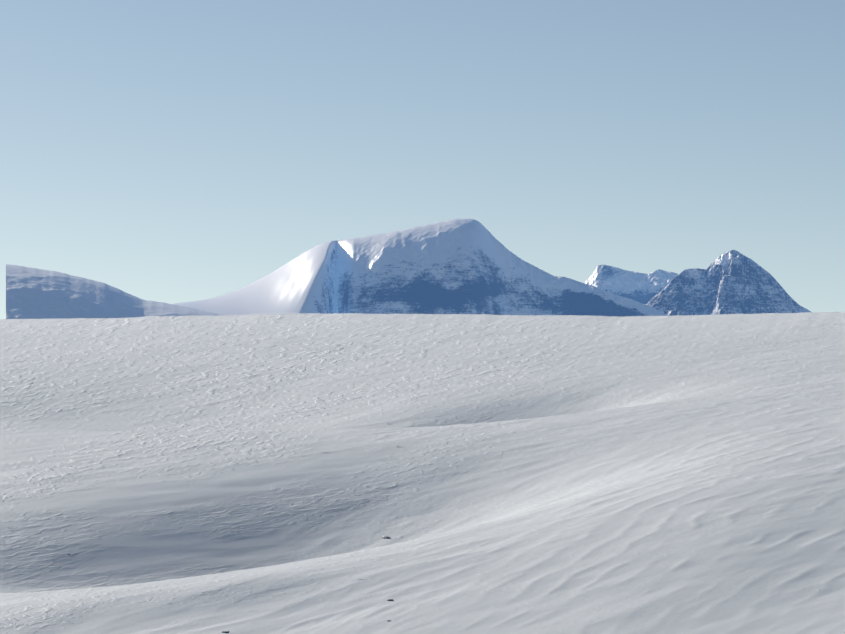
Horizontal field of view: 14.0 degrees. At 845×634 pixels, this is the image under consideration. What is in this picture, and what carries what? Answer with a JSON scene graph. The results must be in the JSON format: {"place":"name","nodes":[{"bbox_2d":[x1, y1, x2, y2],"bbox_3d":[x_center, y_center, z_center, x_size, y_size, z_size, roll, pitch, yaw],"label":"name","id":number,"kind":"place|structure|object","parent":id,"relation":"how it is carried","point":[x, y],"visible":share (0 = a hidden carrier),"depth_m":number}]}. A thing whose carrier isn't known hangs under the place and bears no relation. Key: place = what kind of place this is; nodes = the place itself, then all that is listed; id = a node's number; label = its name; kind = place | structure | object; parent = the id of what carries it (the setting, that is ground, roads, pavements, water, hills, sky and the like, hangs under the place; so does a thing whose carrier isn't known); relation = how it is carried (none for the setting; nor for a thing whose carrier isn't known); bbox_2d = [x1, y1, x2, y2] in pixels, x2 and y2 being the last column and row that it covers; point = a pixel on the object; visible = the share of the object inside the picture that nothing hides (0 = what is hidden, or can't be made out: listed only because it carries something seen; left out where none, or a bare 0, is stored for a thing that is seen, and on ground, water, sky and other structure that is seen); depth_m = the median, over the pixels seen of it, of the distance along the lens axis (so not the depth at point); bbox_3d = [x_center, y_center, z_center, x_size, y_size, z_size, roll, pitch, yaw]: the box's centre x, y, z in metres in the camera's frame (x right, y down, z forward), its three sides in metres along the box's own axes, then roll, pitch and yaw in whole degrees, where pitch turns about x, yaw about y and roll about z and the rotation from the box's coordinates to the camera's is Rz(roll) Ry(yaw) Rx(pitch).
{"place":"outdoors","nodes":[
{"label":"outdoors","id":0,"kind":"place"},
{"bbox_2d":[6,264,223,318],"bbox_3d":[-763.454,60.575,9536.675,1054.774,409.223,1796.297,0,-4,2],"label":"mountain","id":1,"kind":"structure","parent":0,"point":[33,293],"depth_m":9082.98},
{"bbox_2d":[0,409,821,611],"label":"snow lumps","id":2,"kind":"object","parent":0,"point":[249,610],"visible":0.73,"depth_m":48.22},
{"bbox_2d":[175,219,668,316],"bbox_3d":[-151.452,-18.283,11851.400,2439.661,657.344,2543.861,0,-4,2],"label":"mountain","id":3,"kind":"structure","parent":0,"point":[462,266],"depth_m":11695.17},
{"bbox_2d":[0,312,844,633],"bbox_3d":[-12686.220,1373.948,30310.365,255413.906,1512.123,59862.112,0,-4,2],"label":"snow terrain","id":4,"kind":"structure","parent":0,"point":[616,474],"depth_m":75.63},
{"bbox_2d":[67,536,392,632],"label":"rocks","id":5,"kind":"object","parent":4,"relation":"on","point":[385,537],"visible":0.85,"depth_m":45.87},
{"bbox_2d":[0,0,844,318],"label":"sky","id":6,"kind":"structure","parent":0,"point":[166,151]},
{"bbox_2d":[584,265,677,303],"bbox_3d":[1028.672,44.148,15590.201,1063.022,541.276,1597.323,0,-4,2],"label":"mountain","id":7,"kind":"structure","parent":0,"point":[643,288],"depth_m":15355.97},
{"bbox_2d":[646,250,810,315],"bbox_3d":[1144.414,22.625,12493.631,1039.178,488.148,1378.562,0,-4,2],"label":"mountain","id":8,"kind":"structure","parent":0,"point":[732,282],"depth_m":12147.26}
]}

